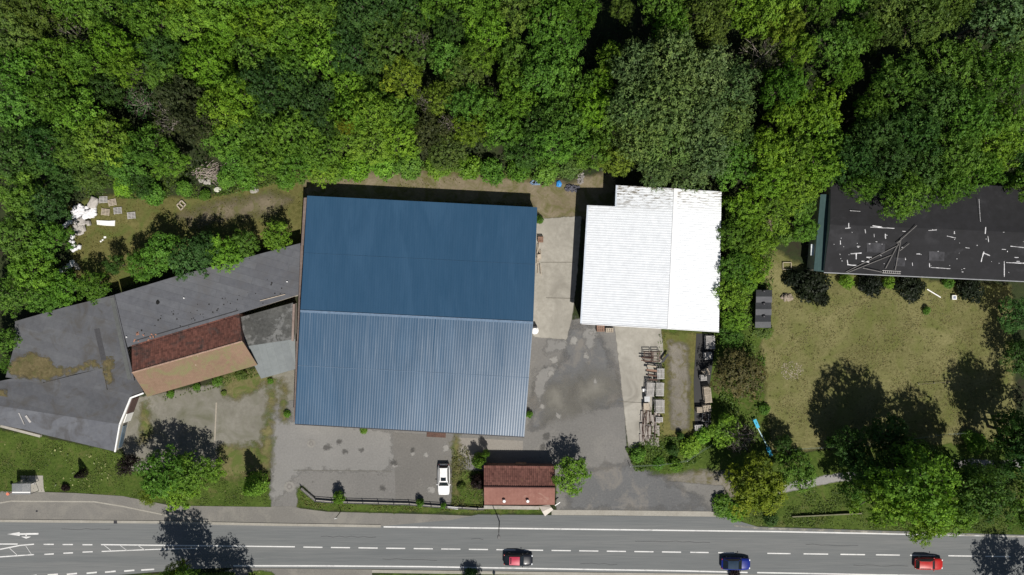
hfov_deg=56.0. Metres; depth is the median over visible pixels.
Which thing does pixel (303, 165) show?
broadleaf tree
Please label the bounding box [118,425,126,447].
window
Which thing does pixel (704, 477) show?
earth patch
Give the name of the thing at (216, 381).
shrub
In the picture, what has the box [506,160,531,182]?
shrub
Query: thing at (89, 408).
workshop
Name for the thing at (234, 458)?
weedy patch
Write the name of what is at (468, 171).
shrub
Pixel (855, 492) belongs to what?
broadleaf tree
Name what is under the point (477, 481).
shrub
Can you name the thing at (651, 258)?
storage shed
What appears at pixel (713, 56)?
poplar tree
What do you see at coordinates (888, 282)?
shrub
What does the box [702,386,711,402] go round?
slatted crate
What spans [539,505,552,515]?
notice board
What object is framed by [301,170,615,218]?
earth strip
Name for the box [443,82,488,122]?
broadleaf tree
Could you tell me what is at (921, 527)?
broadleaf tree
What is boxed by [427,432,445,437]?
floor grating
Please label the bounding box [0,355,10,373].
broadleaf tree
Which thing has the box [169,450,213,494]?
broadleaf tree
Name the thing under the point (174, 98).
ash tree
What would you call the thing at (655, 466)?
shrub
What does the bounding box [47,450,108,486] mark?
meadow flowers
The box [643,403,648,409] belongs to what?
storage box
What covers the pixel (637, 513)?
dropped kerb
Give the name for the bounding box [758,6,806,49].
broadleaf tree
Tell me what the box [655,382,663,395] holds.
slatted crate
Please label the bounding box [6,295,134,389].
workshop
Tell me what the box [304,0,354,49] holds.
broadleaf tree
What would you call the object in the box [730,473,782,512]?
broadleaf tree
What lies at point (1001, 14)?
poplar tree
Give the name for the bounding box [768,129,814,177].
broadleaf tree
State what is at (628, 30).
undergrowth
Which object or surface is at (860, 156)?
ash tree
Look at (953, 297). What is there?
crate
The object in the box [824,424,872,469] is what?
broadleaf tree
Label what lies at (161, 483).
broadleaf tree
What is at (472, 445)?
yard slab
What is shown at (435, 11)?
broadleaf tree
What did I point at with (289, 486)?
manhole cover
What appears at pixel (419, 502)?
shrub
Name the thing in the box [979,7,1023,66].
poplar tree
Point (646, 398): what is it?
storage box
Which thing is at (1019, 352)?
broadleaf tree
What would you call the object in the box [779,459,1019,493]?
garden path
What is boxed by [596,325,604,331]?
slatted crate
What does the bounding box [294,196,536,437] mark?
warehouse
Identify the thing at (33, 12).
broadleaf tree
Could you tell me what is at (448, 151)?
broadleaf tree
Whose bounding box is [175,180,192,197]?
shrub
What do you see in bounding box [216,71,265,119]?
broadleaf tree
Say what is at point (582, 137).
broadleaf tree
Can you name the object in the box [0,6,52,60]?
broadleaf tree
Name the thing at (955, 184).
ash tree
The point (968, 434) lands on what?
shrub
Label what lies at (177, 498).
broadleaf tree
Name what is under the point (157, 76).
broadleaf tree
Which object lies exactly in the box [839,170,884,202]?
ash tree
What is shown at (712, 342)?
slatted crate
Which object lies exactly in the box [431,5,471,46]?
broadleaf tree
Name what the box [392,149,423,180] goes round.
shrub
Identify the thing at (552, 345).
yard patch
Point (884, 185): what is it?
ash tree
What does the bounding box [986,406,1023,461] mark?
broadleaf tree
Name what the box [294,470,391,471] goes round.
yard joint
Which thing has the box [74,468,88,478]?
conical tree
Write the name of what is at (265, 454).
weedy patch
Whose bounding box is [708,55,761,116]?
poplar tree
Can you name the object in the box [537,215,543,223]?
shrub
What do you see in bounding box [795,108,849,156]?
broadleaf tree
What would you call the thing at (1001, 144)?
broadleaf tree
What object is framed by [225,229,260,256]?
broadleaf tree
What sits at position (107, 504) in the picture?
kerb
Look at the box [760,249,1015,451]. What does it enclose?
grass field
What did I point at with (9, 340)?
broadleaf tree
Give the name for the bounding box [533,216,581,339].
concrete lane
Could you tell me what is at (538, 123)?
broadleaf tree
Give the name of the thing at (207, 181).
rubble
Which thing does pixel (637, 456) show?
shrub
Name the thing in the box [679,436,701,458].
shrub
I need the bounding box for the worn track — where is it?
[178,193,291,226]
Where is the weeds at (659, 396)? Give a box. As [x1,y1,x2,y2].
[650,335,664,442]
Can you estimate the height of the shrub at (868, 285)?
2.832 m
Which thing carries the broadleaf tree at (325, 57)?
on the ground at (794, 250)
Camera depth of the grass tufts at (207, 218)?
140.89 m
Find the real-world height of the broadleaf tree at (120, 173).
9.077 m
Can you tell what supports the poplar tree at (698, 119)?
on the ground at (794, 250)
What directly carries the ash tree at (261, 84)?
on the ground at (794, 250)
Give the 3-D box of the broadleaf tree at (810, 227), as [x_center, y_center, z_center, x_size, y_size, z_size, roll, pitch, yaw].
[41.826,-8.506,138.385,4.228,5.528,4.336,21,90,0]
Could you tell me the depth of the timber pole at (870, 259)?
136.36 m
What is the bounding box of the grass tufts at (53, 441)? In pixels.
[0,437,269,504]
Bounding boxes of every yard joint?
[214,403,216,449]
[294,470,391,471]
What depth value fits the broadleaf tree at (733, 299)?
134.96 m
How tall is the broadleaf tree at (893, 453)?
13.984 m
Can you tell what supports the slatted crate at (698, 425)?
on the black sheeting
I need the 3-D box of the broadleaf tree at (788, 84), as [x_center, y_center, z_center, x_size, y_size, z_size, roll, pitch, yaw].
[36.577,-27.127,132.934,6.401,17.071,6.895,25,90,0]
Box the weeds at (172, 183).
[64,161,303,199]
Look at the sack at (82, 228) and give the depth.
140.22 m
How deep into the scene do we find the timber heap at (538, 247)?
140.59 m
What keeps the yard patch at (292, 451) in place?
on the yard at (594, 438)
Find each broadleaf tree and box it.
[0,0,36,22]
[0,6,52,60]
[0,42,48,96]
[0,80,52,137]
[0,124,43,183]
[0,170,47,217]
[0,210,40,261]
[0,271,36,317]
[0,327,21,355]
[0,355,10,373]
[2,0,78,38]
[6,244,57,291]
[16,125,68,174]
[19,183,73,229]
[23,67,85,122]
[24,36,81,86]
[24,285,64,316]
[27,221,75,264]
[42,0,97,29]
[42,266,80,306]
[43,86,114,137]
[43,118,104,171]
[43,160,81,197]
[60,37,107,84]
[65,146,113,194]
[71,270,111,305]
[73,113,134,167]
[74,0,133,30]
[87,21,148,74]
[88,70,125,108]
[99,136,151,186]
[100,49,150,89]
[101,255,126,274]
[115,453,140,476]
[117,0,172,22]
[120,0,173,42]
[121,121,175,166]
[124,248,154,281]
[126,166,154,198]
[132,443,192,499]
[133,28,189,70]
[138,485,159,507]
[141,231,183,277]
[143,54,188,97]
[150,136,191,179]
[157,0,210,29]
[160,559,192,574]
[160,564,204,574]
[161,475,200,510]
[163,237,212,281]
[164,0,209,51]
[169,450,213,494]
[176,30,238,91]
[187,230,220,266]
[189,0,242,35]
[195,84,248,135]
[196,62,238,96]
[198,117,248,161]
[202,457,227,483]
[203,4,246,50]
[204,233,243,272]
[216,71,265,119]
[217,140,253,180]
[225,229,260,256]
[226,0,279,52]
[228,35,282,84]
[232,0,291,24]
[239,131,288,180]
[259,219,292,252]
[260,14,315,69]
[261,0,318,44]
[266,141,315,184]
[296,0,343,25]
[301,28,356,87]
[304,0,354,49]
[306,156,338,188]
[326,92,368,134]
[329,67,372,110]
[331,123,369,162]
[334,115,355,135]
[347,123,391,164]
[349,73,387,101]
[349,89,396,138]
[377,93,418,131]
[379,54,423,100]
[381,119,423,163]
[417,0,459,26]
[421,80,458,116]
[426,33,465,81]
[428,132,468,172]
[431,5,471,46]
[442,53,484,100]
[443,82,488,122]
[449,105,490,147]
[452,0,501,32]
[460,36,497,75]
[462,8,509,60]
[471,85,508,130]
[480,109,526,151]
[496,34,531,77]
[496,59,530,101]
[497,0,546,38]
[502,84,539,119]
[502,121,547,170]
[513,42,579,109]
[516,0,579,54]
[517,101,560,147]
[523,19,585,84]
[530,121,577,166]
[541,93,588,139]
[546,0,601,38]
[548,63,597,116]
[552,456,592,496]
[559,121,597,159]
[571,85,610,128]
[573,131,611,171]
[584,67,615,99]
[585,106,616,145]
[594,39,624,79]
[597,143,635,177]
[608,0,635,25]
[637,0,688,31]
[675,0,733,41]
[686,9,729,52]
[705,413,742,448]
[707,135,758,191]
[709,344,768,404]
[712,278,752,311]
[716,215,756,254]
[716,323,744,348]
[717,247,757,287]
[718,0,760,29]
[719,306,751,332]
[721,185,765,231]
[722,419,756,454]
[723,449,789,519]
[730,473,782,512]
[735,0,801,39]
[741,125,795,176]
[741,221,779,259]
[741,250,772,282]
[743,161,794,199]
[754,195,794,234]
[757,58,812,116]
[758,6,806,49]
[761,101,800,132]
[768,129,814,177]
[772,29,817,69]
[772,434,792,453]
[775,164,827,212]
[775,447,818,493]
[784,77,846,139]
[785,191,816,219]
[790,134,847,191]
[791,214,819,242]
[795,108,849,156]
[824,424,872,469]
[837,468,872,505]
[845,448,891,487]
[845,472,920,527]
[863,440,964,529]
[865,412,909,456]
[878,427,935,478]
[900,499,947,548]
[920,480,979,537]
[929,446,978,490]
[929,463,1020,523]
[969,126,1023,171]
[973,454,1014,485]
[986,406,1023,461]
[988,416,1023,485]
[995,482,1023,530]
[997,295,1023,334]
[998,338,1023,378]
[999,136,1023,174]
[1001,166,1023,201]
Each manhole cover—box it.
[284,481,294,491]
[307,439,314,447]
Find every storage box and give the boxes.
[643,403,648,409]
[644,396,649,401]
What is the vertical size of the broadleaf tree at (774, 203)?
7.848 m
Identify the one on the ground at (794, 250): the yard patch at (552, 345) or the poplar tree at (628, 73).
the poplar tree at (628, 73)
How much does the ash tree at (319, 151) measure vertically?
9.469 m
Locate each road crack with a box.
[641,541,709,542]
[806,544,857,545]
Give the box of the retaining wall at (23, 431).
[0,425,41,436]
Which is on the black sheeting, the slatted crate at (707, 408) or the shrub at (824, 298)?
the slatted crate at (707, 408)
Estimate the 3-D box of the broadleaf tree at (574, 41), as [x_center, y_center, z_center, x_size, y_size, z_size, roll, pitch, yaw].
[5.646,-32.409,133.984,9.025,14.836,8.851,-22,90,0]
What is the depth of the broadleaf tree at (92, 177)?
134.00 m
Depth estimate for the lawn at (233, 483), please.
140.99 m
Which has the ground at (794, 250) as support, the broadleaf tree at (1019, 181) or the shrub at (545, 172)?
the broadleaf tree at (1019, 181)
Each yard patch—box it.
[269,417,393,501]
[530,323,622,430]
[532,363,557,401]
[542,383,574,416]
[544,339,566,353]
[567,462,708,510]
[573,375,617,405]
[582,325,598,354]
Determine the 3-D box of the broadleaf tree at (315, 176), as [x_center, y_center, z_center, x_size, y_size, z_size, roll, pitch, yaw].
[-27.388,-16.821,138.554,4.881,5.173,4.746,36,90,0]
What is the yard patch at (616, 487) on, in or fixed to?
on the yard at (594, 438)
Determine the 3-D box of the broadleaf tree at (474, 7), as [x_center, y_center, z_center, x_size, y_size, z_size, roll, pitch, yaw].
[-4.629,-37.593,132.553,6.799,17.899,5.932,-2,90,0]
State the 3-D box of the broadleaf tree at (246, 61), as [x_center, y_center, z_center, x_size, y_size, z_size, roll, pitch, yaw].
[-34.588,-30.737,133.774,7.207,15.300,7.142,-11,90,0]
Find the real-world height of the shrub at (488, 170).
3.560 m
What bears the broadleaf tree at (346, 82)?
on the ground at (794, 250)
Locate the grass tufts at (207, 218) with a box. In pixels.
[76,175,526,284]
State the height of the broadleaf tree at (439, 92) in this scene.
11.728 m
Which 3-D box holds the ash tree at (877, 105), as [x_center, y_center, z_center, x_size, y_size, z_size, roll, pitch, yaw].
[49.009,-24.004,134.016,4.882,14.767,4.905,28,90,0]
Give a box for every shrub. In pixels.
[61,484,70,491]
[112,177,137,197]
[140,180,165,205]
[166,390,174,397]
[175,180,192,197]
[192,383,200,390]
[199,188,210,200]
[212,376,222,386]
[214,168,236,189]
[235,168,257,192]
[235,369,246,380]
[275,167,297,191]
[283,410,290,417]
[325,161,343,183]
[333,490,345,504]
[339,154,370,182]
[359,428,367,433]
[367,150,399,182]
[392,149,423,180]
[415,497,423,507]
[424,156,453,181]
[453,153,480,179]
[456,482,465,491]
[464,567,478,574]
[470,473,483,489]
[471,452,486,468]
[479,157,505,186]
[481,449,489,457]
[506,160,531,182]
[526,411,532,417]
[532,159,559,187]
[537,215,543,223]
[559,157,580,179]
[630,447,646,462]
[652,456,665,470]
[667,444,679,455]
[667,457,682,472]
[677,432,683,438]
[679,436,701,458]
[693,425,710,444]
[712,492,732,518]
[725,501,746,522]
[728,570,739,574]
[740,274,758,293]
[753,326,773,339]
[758,403,770,415]
[763,513,778,526]
[776,225,796,246]
[781,269,801,287]
[792,267,832,304]
[814,292,830,306]
[837,274,854,290]
[855,275,884,298]
[882,276,894,289]
[893,276,926,303]
[922,306,930,314]
[942,278,954,288]
[956,279,984,303]
[960,429,975,443]
[967,432,988,455]
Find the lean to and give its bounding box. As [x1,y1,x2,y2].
[241,303,297,378]
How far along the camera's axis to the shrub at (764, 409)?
140.16 m
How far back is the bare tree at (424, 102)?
133.81 m
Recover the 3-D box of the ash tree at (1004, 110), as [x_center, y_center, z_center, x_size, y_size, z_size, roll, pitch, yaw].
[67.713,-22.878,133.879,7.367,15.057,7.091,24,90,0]
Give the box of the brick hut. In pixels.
[484,462,554,509]
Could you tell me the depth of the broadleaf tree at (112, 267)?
136.52 m
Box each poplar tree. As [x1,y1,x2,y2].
[605,36,661,97]
[605,77,661,133]
[610,114,668,164]
[631,70,704,134]
[635,22,709,99]
[635,152,675,192]
[639,112,700,175]
[648,2,691,48]
[668,77,729,144]
[669,153,710,193]
[673,37,733,109]
[674,126,739,179]
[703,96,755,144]
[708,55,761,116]
[733,127,758,154]
[953,0,1023,56]
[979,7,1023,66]
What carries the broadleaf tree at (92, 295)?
on the grass clearing
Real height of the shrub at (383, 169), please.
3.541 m
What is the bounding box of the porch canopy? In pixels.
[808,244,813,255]
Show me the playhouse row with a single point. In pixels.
(763, 306)
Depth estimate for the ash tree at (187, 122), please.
130.02 m
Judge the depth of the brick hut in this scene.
137.54 m
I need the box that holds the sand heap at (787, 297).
[780,293,793,301]
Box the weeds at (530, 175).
[316,158,583,179]
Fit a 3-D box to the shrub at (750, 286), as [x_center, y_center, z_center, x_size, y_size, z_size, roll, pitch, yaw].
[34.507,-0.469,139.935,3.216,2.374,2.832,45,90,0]
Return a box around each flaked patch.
[427,486,435,493]
[442,444,448,451]
[549,356,558,363]
[569,336,577,344]
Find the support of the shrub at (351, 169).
on the grass clearing
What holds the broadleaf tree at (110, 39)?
on the ground at (794, 250)
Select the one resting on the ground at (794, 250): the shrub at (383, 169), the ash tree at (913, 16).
the ash tree at (913, 16)
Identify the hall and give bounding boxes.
[807,179,1023,281]
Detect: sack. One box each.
[69,260,74,266]
[73,217,85,225]
[73,225,83,234]
[79,225,85,231]
[87,196,98,207]
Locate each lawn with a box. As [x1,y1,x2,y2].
[0,430,225,505]
[225,369,300,507]
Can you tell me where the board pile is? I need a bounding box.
[639,405,659,446]
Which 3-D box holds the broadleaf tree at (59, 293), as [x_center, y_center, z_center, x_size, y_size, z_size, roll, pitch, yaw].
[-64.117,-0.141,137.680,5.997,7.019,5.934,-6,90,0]
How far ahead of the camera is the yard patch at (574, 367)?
140.98 m
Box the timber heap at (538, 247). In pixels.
[536,242,540,273]
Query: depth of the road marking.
140.96 m
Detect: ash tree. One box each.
[151,73,208,119]
[163,99,223,148]
[225,104,286,153]
[233,55,304,116]
[265,102,321,163]
[268,50,317,98]
[281,70,339,131]
[297,129,345,172]
[308,99,344,139]
[328,21,384,77]
[331,0,402,50]
[357,7,435,79]
[388,0,440,32]
[408,110,450,157]
[788,0,840,31]
[806,19,871,79]
[819,0,873,25]
[822,53,863,91]
[828,134,878,186]
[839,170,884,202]
[840,12,884,54]
[845,89,890,128]
[845,107,906,156]
[853,139,921,192]
[855,0,921,42]
[859,17,904,56]
[861,164,904,203]
[865,49,937,115]
[877,169,931,222]
[880,0,964,52]
[881,100,944,157]
[895,142,957,192]
[899,71,969,139]
[911,35,994,100]
[915,0,975,32]
[920,127,993,178]
[924,163,972,208]
[930,84,1007,146]
[958,37,1023,102]
[961,149,1007,192]
[971,92,1023,148]
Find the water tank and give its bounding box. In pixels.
[532,326,538,333]
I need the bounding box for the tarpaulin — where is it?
[556,180,561,186]
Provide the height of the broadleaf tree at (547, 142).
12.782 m
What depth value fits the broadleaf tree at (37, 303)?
135.73 m
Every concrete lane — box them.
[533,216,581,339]
[614,325,663,451]
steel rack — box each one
[643,351,651,361]
[652,351,659,361]
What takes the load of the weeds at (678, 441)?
on the grass bank at (716, 459)
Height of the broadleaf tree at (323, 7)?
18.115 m
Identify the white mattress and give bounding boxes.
[97,220,114,225]
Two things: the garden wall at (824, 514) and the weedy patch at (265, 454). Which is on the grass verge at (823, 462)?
the garden wall at (824, 514)
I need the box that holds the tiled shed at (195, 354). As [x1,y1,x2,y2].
[132,313,256,396]
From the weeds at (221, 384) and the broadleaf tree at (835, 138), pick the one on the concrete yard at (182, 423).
the weeds at (221, 384)
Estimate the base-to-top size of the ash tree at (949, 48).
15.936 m
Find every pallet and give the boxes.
[99,196,107,202]
[101,208,109,215]
[108,198,116,206]
[113,207,121,213]
[127,212,135,218]
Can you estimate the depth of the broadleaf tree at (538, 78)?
128.00 m
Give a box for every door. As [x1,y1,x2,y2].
[123,412,133,422]
[127,397,138,413]
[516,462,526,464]
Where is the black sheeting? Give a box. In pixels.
[694,334,713,432]
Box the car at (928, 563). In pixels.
[914,556,942,570]
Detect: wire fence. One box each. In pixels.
[629,445,710,466]
[786,432,974,449]
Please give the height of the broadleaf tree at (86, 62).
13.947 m
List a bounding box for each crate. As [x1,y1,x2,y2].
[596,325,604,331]
[645,382,654,396]
[654,399,664,412]
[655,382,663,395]
[655,417,662,421]
[656,368,663,378]
[694,424,702,430]
[696,407,702,412]
[699,374,706,380]
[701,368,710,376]
[701,404,710,411]
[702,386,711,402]
[703,352,711,359]
[704,335,714,348]
[951,295,956,299]
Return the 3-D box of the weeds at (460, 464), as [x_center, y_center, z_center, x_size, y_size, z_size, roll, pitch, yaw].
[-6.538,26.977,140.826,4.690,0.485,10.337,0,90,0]
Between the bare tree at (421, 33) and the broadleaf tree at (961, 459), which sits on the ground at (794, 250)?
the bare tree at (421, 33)
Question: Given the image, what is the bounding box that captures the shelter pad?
[20,476,44,491]
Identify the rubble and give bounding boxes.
[198,178,210,184]
[564,183,579,192]
[576,169,584,184]
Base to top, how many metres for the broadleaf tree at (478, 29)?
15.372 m
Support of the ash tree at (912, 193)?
on the ground at (794, 250)
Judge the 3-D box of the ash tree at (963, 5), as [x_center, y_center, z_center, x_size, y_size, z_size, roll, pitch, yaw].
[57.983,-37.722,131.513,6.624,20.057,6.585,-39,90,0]
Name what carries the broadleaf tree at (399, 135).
on the ground at (794, 250)
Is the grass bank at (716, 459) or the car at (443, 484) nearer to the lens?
the car at (443, 484)
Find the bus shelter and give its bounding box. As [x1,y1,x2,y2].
[12,480,38,493]
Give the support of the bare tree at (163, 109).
on the ground at (794, 250)
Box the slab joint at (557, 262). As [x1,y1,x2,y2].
[541,262,574,262]
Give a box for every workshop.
[0,368,144,451]
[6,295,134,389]
[115,243,300,346]
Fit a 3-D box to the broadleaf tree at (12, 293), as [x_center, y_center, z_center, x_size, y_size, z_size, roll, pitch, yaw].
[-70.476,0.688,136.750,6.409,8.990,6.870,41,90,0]
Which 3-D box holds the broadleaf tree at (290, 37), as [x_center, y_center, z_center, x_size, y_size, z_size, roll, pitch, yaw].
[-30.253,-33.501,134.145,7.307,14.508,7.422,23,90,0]
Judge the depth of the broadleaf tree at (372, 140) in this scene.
134.13 m
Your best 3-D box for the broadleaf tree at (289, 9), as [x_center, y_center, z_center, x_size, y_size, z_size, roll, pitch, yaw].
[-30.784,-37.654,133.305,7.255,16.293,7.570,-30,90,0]
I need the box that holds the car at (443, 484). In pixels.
[436,464,450,494]
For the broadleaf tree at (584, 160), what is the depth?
132.40 m
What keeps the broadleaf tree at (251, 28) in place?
on the ground at (794, 250)
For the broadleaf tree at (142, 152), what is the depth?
131.99 m
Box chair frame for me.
[176,200,185,209]
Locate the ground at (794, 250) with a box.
[0,0,1023,574]
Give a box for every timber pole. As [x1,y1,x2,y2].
[846,244,899,271]
[847,255,890,272]
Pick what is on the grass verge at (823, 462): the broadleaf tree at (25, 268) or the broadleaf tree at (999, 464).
the broadleaf tree at (999, 464)
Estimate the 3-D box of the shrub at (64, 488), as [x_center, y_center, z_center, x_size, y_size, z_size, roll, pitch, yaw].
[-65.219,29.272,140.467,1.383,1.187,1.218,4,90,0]
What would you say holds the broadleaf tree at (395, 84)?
on the ground at (794, 250)
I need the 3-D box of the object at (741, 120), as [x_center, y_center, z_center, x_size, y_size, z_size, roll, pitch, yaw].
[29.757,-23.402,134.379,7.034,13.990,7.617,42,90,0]
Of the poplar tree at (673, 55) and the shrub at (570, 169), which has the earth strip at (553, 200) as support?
the shrub at (570, 169)
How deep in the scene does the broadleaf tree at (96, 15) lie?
128.85 m
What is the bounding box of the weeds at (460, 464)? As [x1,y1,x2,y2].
[451,446,482,506]
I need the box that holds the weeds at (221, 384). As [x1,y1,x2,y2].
[164,369,257,400]
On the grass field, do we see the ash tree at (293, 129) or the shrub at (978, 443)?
the shrub at (978, 443)
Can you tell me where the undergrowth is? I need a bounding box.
[0,0,1023,289]
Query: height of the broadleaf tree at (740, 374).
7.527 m
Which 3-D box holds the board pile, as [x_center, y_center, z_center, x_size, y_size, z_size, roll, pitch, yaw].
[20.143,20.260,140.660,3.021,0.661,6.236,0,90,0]
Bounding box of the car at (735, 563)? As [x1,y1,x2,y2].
[721,556,749,571]
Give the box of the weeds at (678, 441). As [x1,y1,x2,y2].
[625,436,722,471]
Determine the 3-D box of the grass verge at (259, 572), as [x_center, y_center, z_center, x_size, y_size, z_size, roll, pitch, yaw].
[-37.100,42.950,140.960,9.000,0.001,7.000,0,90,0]
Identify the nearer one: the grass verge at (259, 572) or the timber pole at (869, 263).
the timber pole at (869, 263)
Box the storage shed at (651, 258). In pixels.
[580,185,721,331]
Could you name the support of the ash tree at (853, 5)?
on the ground at (794, 250)
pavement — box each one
[0,491,474,525]
[225,568,371,574]
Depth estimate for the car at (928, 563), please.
139.97 m
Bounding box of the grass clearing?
[68,165,535,289]
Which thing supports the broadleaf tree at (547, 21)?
on the ground at (794, 250)
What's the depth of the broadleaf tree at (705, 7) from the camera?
127.31 m
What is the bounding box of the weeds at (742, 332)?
[719,190,781,449]
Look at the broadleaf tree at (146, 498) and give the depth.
137.90 m
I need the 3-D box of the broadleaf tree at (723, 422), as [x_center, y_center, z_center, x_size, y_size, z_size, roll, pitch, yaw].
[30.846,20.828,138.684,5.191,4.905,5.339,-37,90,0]
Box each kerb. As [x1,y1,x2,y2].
[0,500,211,521]
[0,519,380,526]
[372,570,747,574]
[552,510,715,516]
[734,524,1023,537]
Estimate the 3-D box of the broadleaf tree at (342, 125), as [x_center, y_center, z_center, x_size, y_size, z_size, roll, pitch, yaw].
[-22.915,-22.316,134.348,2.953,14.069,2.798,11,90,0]
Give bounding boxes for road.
[0,515,1023,574]
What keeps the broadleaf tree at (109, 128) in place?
on the ground at (794, 250)
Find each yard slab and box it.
[393,433,454,505]
[457,437,522,460]
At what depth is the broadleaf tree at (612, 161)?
133.77 m
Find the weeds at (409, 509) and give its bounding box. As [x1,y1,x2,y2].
[299,490,539,511]
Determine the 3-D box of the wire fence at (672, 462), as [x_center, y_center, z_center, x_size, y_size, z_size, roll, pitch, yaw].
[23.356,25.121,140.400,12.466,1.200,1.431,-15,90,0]
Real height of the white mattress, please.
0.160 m
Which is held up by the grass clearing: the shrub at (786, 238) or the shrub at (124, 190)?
the shrub at (124, 190)
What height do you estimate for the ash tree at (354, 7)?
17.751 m
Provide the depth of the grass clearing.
141.00 m
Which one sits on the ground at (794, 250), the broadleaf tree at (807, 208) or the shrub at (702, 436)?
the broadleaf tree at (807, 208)
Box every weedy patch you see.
[139,403,152,443]
[217,441,269,479]
[221,369,270,399]
[256,379,276,469]
[280,379,287,420]
[451,437,460,505]
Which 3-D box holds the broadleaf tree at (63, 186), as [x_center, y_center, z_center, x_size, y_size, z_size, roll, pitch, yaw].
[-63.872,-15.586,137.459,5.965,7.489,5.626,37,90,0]
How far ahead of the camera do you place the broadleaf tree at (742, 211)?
134.21 m
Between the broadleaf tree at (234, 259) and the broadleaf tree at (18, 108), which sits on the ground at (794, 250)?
the broadleaf tree at (18, 108)
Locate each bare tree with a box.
[50,10,98,53]
[124,86,158,119]
[151,98,181,138]
[405,28,435,58]
[414,88,438,115]
[438,113,460,134]
[739,35,785,83]
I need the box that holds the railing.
[300,488,483,509]
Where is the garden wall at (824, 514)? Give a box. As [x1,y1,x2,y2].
[791,512,861,516]
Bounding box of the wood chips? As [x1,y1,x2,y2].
[781,362,803,379]
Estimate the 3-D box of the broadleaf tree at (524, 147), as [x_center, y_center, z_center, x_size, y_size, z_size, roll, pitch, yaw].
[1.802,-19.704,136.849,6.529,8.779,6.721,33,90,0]
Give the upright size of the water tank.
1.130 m
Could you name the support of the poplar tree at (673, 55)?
on the ground at (794, 250)
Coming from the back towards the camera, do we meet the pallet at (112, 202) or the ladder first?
the pallet at (112, 202)
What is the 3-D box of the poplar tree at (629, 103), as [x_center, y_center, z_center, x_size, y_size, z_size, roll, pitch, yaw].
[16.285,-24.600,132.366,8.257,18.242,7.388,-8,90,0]
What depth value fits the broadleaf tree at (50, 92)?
129.30 m
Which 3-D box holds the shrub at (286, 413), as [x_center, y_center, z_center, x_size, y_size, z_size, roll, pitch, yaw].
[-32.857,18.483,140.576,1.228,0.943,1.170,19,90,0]
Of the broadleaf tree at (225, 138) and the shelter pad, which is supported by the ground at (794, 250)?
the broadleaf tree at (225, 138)
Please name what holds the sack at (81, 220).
on the grass clearing
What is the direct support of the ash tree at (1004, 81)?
on the ground at (794, 250)
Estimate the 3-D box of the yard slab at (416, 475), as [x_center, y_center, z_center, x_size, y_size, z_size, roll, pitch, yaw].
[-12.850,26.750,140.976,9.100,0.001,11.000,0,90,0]
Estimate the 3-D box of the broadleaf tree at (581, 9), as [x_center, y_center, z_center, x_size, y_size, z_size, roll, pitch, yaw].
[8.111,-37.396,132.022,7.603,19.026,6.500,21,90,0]
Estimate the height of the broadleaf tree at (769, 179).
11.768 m
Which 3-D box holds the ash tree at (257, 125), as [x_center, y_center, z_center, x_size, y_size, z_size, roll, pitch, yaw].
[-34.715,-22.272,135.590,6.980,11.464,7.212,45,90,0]
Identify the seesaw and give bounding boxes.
[753,419,772,455]
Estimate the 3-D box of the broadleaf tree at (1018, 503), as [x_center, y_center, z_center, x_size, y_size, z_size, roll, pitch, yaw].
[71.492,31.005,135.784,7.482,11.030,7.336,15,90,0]
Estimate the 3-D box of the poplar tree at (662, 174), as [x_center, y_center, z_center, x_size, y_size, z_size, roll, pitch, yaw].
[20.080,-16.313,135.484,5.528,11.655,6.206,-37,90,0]
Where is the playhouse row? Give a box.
[753,290,771,327]
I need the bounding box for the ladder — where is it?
[882,270,900,273]
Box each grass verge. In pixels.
[142,571,234,574]
[248,570,274,574]
[297,486,542,514]
[379,573,503,574]
[451,470,483,506]
[734,443,1023,534]
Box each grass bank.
[626,327,784,484]
[656,331,700,440]
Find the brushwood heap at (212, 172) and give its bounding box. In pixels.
[191,161,227,185]
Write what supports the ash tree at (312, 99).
on the ground at (794, 250)
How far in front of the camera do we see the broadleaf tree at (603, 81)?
131.90 m
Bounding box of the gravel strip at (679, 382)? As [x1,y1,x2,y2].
[667,341,690,429]
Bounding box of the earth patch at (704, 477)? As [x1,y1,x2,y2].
[664,470,735,501]
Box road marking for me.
[0,526,1023,574]
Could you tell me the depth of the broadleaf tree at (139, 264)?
136.10 m
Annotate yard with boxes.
[123,369,294,470]
[270,319,723,510]
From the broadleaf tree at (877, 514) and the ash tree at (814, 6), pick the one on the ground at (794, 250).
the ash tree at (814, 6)
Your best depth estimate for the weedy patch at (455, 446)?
140.95 m
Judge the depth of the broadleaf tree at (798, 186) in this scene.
132.83 m
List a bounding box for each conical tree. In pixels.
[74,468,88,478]
[241,470,268,496]
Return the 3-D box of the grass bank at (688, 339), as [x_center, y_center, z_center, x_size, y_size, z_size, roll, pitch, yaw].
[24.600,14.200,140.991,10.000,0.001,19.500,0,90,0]
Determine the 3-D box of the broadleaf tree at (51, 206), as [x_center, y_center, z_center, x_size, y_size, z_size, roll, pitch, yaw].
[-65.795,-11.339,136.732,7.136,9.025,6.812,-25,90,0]
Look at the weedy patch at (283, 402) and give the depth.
140.97 m
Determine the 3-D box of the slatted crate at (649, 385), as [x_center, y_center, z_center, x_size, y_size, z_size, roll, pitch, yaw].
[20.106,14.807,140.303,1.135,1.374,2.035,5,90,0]
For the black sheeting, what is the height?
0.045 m
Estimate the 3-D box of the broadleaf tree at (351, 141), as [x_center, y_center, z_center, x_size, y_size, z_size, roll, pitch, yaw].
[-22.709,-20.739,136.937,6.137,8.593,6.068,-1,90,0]
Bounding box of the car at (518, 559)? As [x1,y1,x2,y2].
[503,552,532,567]

